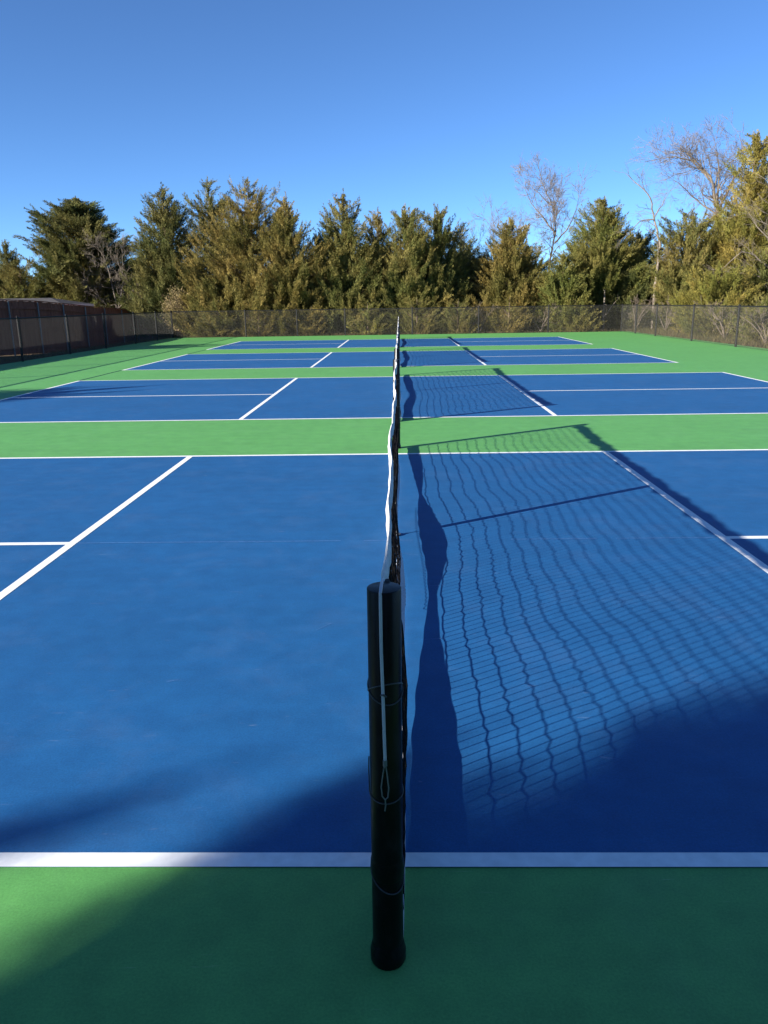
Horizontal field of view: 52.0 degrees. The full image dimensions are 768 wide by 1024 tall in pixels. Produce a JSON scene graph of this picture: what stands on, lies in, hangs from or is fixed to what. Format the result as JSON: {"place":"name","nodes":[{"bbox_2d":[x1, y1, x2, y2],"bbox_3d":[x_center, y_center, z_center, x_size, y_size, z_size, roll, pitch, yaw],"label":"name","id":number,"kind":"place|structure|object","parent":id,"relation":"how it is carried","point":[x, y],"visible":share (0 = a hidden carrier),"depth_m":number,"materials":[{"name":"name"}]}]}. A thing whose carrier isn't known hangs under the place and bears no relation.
{"place":"outdoors","nodes":[
{"label":"outdoors","id":0,"kind":"place"},
{"bbox_2d":[0,298,93,305],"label":"garden shed","id":1,"kind":"structure","parent":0,"point":[59,301],"depth_m":38.09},
{"bbox_2d":[0,326,767,364],"bbox_3d":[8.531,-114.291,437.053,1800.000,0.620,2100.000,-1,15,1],"label":"ground","id":2,"kind":"structure","parent":0,"point":[10,356],"depth_m":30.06,"materials":[{"name":"brown plant"}]},
{"bbox_2d":[0,239,37,291],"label":"cedar tree","id":3,"kind":"object","parent":2,"relation":"on","point":[5,255],"visible":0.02,"depth_m":46.73,"materials":[{"name":"green plant"}]},
{"bbox_2d":[0,257,52,298],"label":"cedar tree","id":4,"kind":"object","parent":2,"relation":"on","point":[14,286],"visible":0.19,"depth_m":44.46,"materials":[{"name":"green plant"}]},
{"bbox_2d":[0,299,159,355],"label":"wooden fence","id":5,"kind":"object","parent":2,"relation":"on","point":[18,308],"visible":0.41,"depth_m":33.28,"materials":[{"name":"brown wood"}]},
{"bbox_2d":[13,195,151,327],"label":"cedar tree","id":6,"kind":"object","parent":2,"relation":"on","point":[69,223],"visible":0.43,"depth_m":43.81,"materials":[{"name":"green plant"}]},
{"bbox_2d":[53,259,142,332],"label":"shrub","id":7,"kind":"object","parent":2,"relation":"on","point":[94,277],"visible":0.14,"depth_m":43.83,"materials":[{"name":"green plant"}]},
{"bbox_2d":[74,231,143,309],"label":"bare shrub","id":8,"kind":"object","parent":2,"relation":"on","point":[110,278],"visible":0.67,"depth_m":42.69,"materials":[{"name":"grey plant"}]},
{"bbox_2d":[113,182,214,337],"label":"cedar tree","id":9,"kind":"object","parent":2,"relation":"on","point":[159,277],"visible":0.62,"depth_m":41.18,"materials":[{"name":"green plant"}]},
{"bbox_2d":[160,283,193,336],"bbox_3d":[-10.484,-10.238,40.028,1.770,2.683,1.826,-1,15,1],"label":"leafy shrub","id":10,"kind":"object","parent":2,"relation":"on","point":[177,307],"visible":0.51,"depth_m":39.79,"materials":[{"name":"beige plant"}]},
{"bbox_2d":[172,177,236,287],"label":"cedar tree","id":11,"kind":"object","parent":2,"relation":"on","point":[206,207],"visible":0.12,"depth_m":43.64,"materials":[{"name":"green plant"}]},
{"bbox_2d":[163,273,249,337],"bbox_3d":[-8.499,-10.489,40.039,4.863,3.296,4.546,-1,15,1],"label":"bush","id":12,"kind":"object","parent":2,"relation":"on","point":[190,301],"visible":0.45,"depth_m":39.16,"materials":[{"name":"green plant"}]},
{"bbox_2d":[188,297,246,337],"bbox_3d":[-8.101,-9.547,38.870,2.750,2.061,2.433,3,15,16],"label":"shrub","id":13,"kind":"object","parent":2,"relation":"on","point":[213,305],"visible":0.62,"depth_m":38.62,"materials":[{"name":"green plant"}]},
{"bbox_2d":[170,176,307,336],"bbox_3d":[-6.550,-12.975,40.281,8.550,7.940,7.299,-13,19,-38],"label":"cedar tree","id":14,"kind":"object","parent":2,"relation":"on","point":[237,234],"visible":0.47,"depth_m":39.24,"materials":[{"name":"green plant"}]},
{"bbox_2d":[241,312,273,334],"bbox_3d":[-6.019,-9.305,38.915,2.132,1.197,1.125,-1,15,1],"label":"dead brush","id":15,"kind":"object","parent":2,"relation":"on","point":[259,318],"visible":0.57,"depth_m":38.72,"materials":[{"name":"plant"}]},
{"bbox_2d":[237,303,279,336],"bbox_3d":[-6.195,-9.449,38.829,2.605,1.832,2.118,-6,16,-18],"label":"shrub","id":16,"kind":"object","parent":2,"relation":"on","point":[259,327],"visible":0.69,"depth_m":38.59,"materials":[{"name":"green plant"}]},
{"bbox_2d":[232,192,334,335],"bbox_3d":[-4.561,-12.364,39.534,5.332,7.063,5.212,-15,20,-43],"label":"cedar tree","id":17,"kind":"object","parent":2,"relation":"on","point":[295,266],"visible":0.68,"depth_m":38.62,"materials":[{"name":"green plant"}]},
{"bbox_2d":[290,304,333,335],"bbox_3d":[-3.449,-9.416,38.868,2.598,1.672,2.374,-1,15,1],"label":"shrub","id":18,"kind":"object","parent":2,"relation":"on","point":[309,328],"visible":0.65,"depth_m":38.68,"materials":[{"name":"green plant"}]},
{"bbox_2d":[303,230,360,279],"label":"cedar tree","id":19,"kind":"object","parent":2,"relation":"on","point":[319,243],"depth_m":42.41,"materials":[{"name":"green plant"}]},
{"bbox_2d":[289,188,391,334],"bbox_3d":[-2.138,-12.518,39.691,6.030,7.214,5.572,-1,15,1],"label":"cedar tree","id":20,"kind":"object","parent":2,"relation":"on","point":[347,279],"visible":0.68,"depth_m":38.99,"materials":[{"name":"green plant"}]},
{"bbox_2d":[340,300,391,334],"bbox_3d":[-0.714,-9.538,38.778,2.656,1.868,2.535,8,17,31],"label":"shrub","id":21,"kind":"object","parent":2,"relation":"on","point":[374,326],"visible":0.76,"depth_m":38.41,"materials":[{"name":"green plant"}]},
{"bbox_2d":[359,208,403,274],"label":"cedar tree","id":22,"kind":"object","parent":2,"relation":"on","point":[377,223],"visible":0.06,"depth_m":41.49,"materials":[{"name":"green plant"}]},
{"bbox_2d":[355,203,464,333],"bbox_3d":[1.306,-12.241,39.883,5.926,6.468,4.717,-1,15,1],"label":"cedar tree","id":23,"kind":"object","parent":2,"relation":"on","point":[409,234],"visible":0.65,"depth_m":38.94,"materials":[{"name":"green plant"}]},
{"bbox_2d":[384,296,446,334],"bbox_3d":[1.556,-9.566,38.544,2.830,1.974,2.969,-8,17,-26],"label":"bush","id":24,"kind":"object","parent":2,"relation":"on","point":[428,327],"visible":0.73,"depth_m":38.53,"materials":[{"name":"green plant"}]},
{"bbox_2d":[404,204,481,332],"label":"cedar tree","id":25,"kind":"object","parent":2,"relation":"on","point":[445,239],"visible":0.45,"depth_m":39.61,"materials":[{"name":"green plant"}]},
{"bbox_2d":[437,298,480,333],"bbox_3d":[3.647,-9.619,38.786,2.300,1.889,2.915,-1,15,1],"label":"bush","id":26,"kind":"object","parent":2,"relation":"on","point":[461,322],"visible":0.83,"depth_m":38.45,"materials":[{"name":"green plant"}]},
{"bbox_2d":[443,234,485,329],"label":"cedar tree","id":27,"kind":"object","parent":2,"relation":"on","point":[468,244],"visible":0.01,"depth_m":45.24,"materials":[{"name":"green plant"}]},
{"bbox_2d":[454,302,497,331],"bbox_3d":[4.495,-9.628,38.861,2.149,1.533,1.161,-5,15,-15],"label":"dead brush","id":28,"kind":"object","parent":2,"relation":"on","point":[479,316],"visible":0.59,"depth_m":38.83,"materials":[{"name":"plant"}]},
{"bbox_2d":[456,196,535,298],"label":"bare shrub","id":29,"kind":"object","parent":2,"relation":"on","point":[493,225],"visible":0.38,"depth_m":41.09,"materials":[{"name":"brown plant"}]},
{"bbox_2d":[460,216,550,331],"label":"cedar tree","id":30,"kind":"object","parent":2,"relation":"on","point":[506,271],"visible":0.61,"depth_m":39.65,"materials":[{"name":"green plant"}]},
{"bbox_2d":[477,295,535,332],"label":"cedar tree","id":31,"kind":"object","parent":2,"relation":"on","point":[509,325],"visible":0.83,"depth_m":38.59,"materials":[{"name":"green plant"}]},
{"bbox_2d":[517,243,557,280],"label":"cedar tree","id":32,"kind":"object","parent":2,"relation":"on","point":[536,255],"visible":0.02,"depth_m":46.20,"materials":[{"name":"green plant"}]},
{"bbox_2d":[517,303,562,330],"bbox_3d":[7.730,-9.618,38.715,2.483,1.487,1.181,6,16,23],"label":"dead brush","id":33,"kind":"object","parent":2,"relation":"on","point":[543,325],"visible":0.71,"depth_m":38.76,"materials":[{"name":"plant"}]},
{"bbox_2d":[511,150,596,271],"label":"bare tree","id":34,"kind":"object","parent":2,"relation":"on","point":[553,204],"visible":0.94,"depth_m":42.68,"materials":[{"name":"brown plant"}]},
{"bbox_2d":[522,246,600,331],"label":"cedar tree","id":35,"kind":"object","parent":2,"relation":"on","point":[562,291],"visible":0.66,"depth_m":38.68,"materials":[{"name":"green plant"}]},
{"bbox_2d":[547,298,605,331],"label":"cedar tree","id":36,"kind":"object","parent":2,"relation":"on","point":[589,322],"visible":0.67,"depth_m":38.07,"materials":[{"name":"green plant"}]},
{"bbox_2d":[541,196,654,329],"bbox_3d":[10.841,-12.802,40.808,6.267,6.791,4.840,-1,15,1],"label":"cedar tree","id":37,"kind":"object","parent":2,"relation":"on","point":[604,258],"visible":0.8,"depth_m":39.73,"materials":[{"name":"green plant"}]},
{"bbox_2d":[602,289,619,329],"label":"bare tree","id":38,"kind":"object","parent":2,"relation":"on","point":[603,319],"visible":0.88,"depth_m":39.34,"materials":[{"name":"grey plant"}]},
{"bbox_2d":[592,266,662,329],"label":"cedar tree","id":39,"kind":"object","parent":2,"relation":"on","point":[643,293],"visible":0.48,"depth_m":39.73,"materials":[{"name":"green plant"}]},
{"bbox_2d":[593,225,664,325],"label":"cedar tree","id":40,"kind":"object","parent":2,"relation":"on","point":[645,244],"visible":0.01,"depth_m":42.50,"materials":[{"name":"green plant"}]},
{"bbox_2d":[627,294,657,326],"bbox_3d":[12.673,-9.752,38.411,1.446,1.751,1.060,-1,15,1],"label":"dead brush","id":41,"kind":"object","parent":2,"relation":"on","point":[641,308],"visible":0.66,"depth_m":38.48,"materials":[{"name":"plant"}]},
{"bbox_2d":[610,160,697,327],"bbox_3d":[13.546,-12.947,38.253,5.312,7.977,2.308,-1,15,1],"label":"bare tree","id":42,"kind":"object","parent":2,"relation":"on","point":[657,235],"visible":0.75,"depth_m":38.23,"materials":[{"name":"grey plant"}]},
{"bbox_2d":[643,294,679,329],"bbox_3d":[13.130,-9.400,37.132,2.113,1.713,0.961,-1,15,1],"label":"dead brush","id":43,"kind":"object","parent":2,"relation":"on","point":[664,312],"visible":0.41,"depth_m":37.05,"materials":[{"name":"plant"}]},
{"bbox_2d":[635,202,727,328],"bbox_3d":[15.208,-11.965,38.728,5.326,6.117,6.364,-1,15,1],"label":"cedar tree","id":44,"kind":"object","parent":2,"relation":"on","point":[673,271],"visible":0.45,"depth_m":37.84,"materials":[{"name":"green plant"}]},
{"bbox_2d":[626,108,755,233],"bbox_3d":[15.479,-14.603,39.473,7.296,10.484,4.169,-1,15,1],"label":"bare tree","id":45,"kind":"object","parent":2,"relation":"on","point":[690,156],"visible":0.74,"depth_m":38.77,"materials":[{"name":"brown plant"}]},
{"bbox_2d":[674,295,742,337],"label":"cedar tree","id":46,"kind":"object","parent":2,"relation":"on","point":[704,326],"visible":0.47,"depth_m":30.54,"materials":[{"name":"green plant"}]},
{"bbox_2d":[666,261,764,334],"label":"cedar tree","id":47,"kind":"object","parent":2,"relation":"on","point":[726,285],"visible":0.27,"depth_m":31.27,"materials":[{"name":"green foliage"},{"name":"bark"}]},
{"bbox_2d":[693,295,760,338],"bbox_3d":[12.795,-7.235,29.241,2.762,1.595,1.318,-1,15,1],"label":"dead brush","id":48,"kind":"object","parent":2,"relation":"on","point":[711,309],"visible":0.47,"depth_m":29.30,"materials":[{"name":"plant"}]},
{"bbox_2d":[691,163,767,288],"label":"bare tree","id":49,"kind":"object","parent":2,"relation":"on","point":[752,246],"visible":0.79,"depth_m":32.13,"materials":[{"name":"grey plant"}]},
{"bbox_2d":[703,182,761,237],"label":"cedar tree","id":50,"kind":"object","parent":2,"relation":"on","point":[735,204],"visible":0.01,"depth_m":41.13,"materials":[{"name":"green plant"}]},
{"bbox_2d":[699,129,767,279],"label":"cedar tree","id":51,"kind":"object","parent":2,"relation":"on","point":[734,228],"visible":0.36,"depth_m":36.66,"materials":[{"name":"green foliage"},{"name":"bark"}]},
{"bbox_2d":[723,292,767,343],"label":"cedar tree","id":52,"kind":"object","parent":2,"relation":"on","point":[764,301],"visible":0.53,"depth_m":26.82,"materials":[{"name":"green plant"}]},
{"bbox_2d":[725,245,767,330],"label":"cedar tree","id":53,"kind":"object","parent":2,"relation":"on","point":[761,267],"visible":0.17,"depth_m":32.76,"materials":[{"name":"green plant"}]},
{"bbox_2d":[729,303,767,344],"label":"dead brush","id":54,"kind":"object","parent":2,"relation":"on","point":[763,337],"visible":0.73,"depth_m":25.45,"materials":[{"name":"plant"}]},
{"bbox_2d":[0,0,767,279],"label":"sky","id":55,"kind":"structure","parent":0,"point":[391,104],"materials":[{"name":"blue"}]},
{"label":"court slab","id":56,"kind":"structure","parent":0,"visible":0},
{"bbox_2d":[0,331,767,1023],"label":"court apron","id":57,"kind":"object","parent":56,"relation":"on","point":[292,945],"visible":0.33,"depth_m":1.98,"materials":[{"name":"green paint"}]},
{"bbox_2d":[0,311,173,363],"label":"chain link fence","id":58,"kind":"object","parent":57,"relation":"on","point":[17,318],"visible":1,"depth_m":26.82,"materials":[{"name":"black metal"}]},
{"bbox_2d":[78,350,202,380],"bbox_3d":[-6.389,-3.089,17.794,0.060,0.001,19.848,-1,15,1],"label":"court line","id":59,"kind":"object","parent":57,"relation":"on","point":[113,372],"visible":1,"depth_m":17.98,"materials":[{"name":"white paint"}]},
{"bbox_2d":[0,337,767,851],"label":"playing surface","id":60,"kind":"object","parent":57,"relation":"on","point":[610,695],"visible":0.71,"depth_m":3.75,"materials":[{"name":"blue paint"}]},
{"bbox_2d":[0,337,767,866],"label":"court lines","id":61,"kind":"object","parent":60,"relation":"on","point":[364,859],"visible":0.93,"depth_m":2.19,"materials":[{"name":"paint"}]},
{"bbox_2d":[367,359,407,970],"bbox_3d":[0.076,-0.265,4.973,0.101,0.933,6.798,-1,15,1],"label":"pickleball net","id":62,"kind":"object","parent":60,"relation":"on","point":[387,686],"visible":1,"depth_m":1.73,"materials":[{"name":"black paint"}]},
{"bbox_2d":[394,330,401,420],"bbox_3d":[0.237,-2.484,13.318,0.096,0.933,6.798,-1,15,1],"label":"pickleball net","id":63,"kind":"object","parent":60,"relation":"on","point":[397,353],"visible":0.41,"depth_m":11.28,"materials":[{"name":"fabric"}]},
{"bbox_2d":[397,321,400,366],"bbox_3d":[0.406,-4.731,21.770,0.104,0.933,6.798,-1,15,1],"label":"pickleball net","id":64,"kind":"object","parent":60,"relation":"on","point":[398,325],"visible":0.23,"depth_m":23.42,"materials":[{"name":"fabric"}]},
{"bbox_2d":[170,305,621,337],"bbox_3d":[0.548,-9.069,37.502,21.492,1.335,0.092,-1,15,1],"label":"chain link fence","id":65,"kind":"object","parent":57,"relation":"on","point":[345,320],"visible":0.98,"depth_m":37.46,"materials":[{"name":"black metal"}]},
{"bbox_2d":[620,304,767,349],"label":"chain link fence","id":66,"kind":"object","parent":57,"relation":"on","point":[739,306],"visible":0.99,"depth_m":27.95,"materials":[{"name":"black metal"}]}
]}

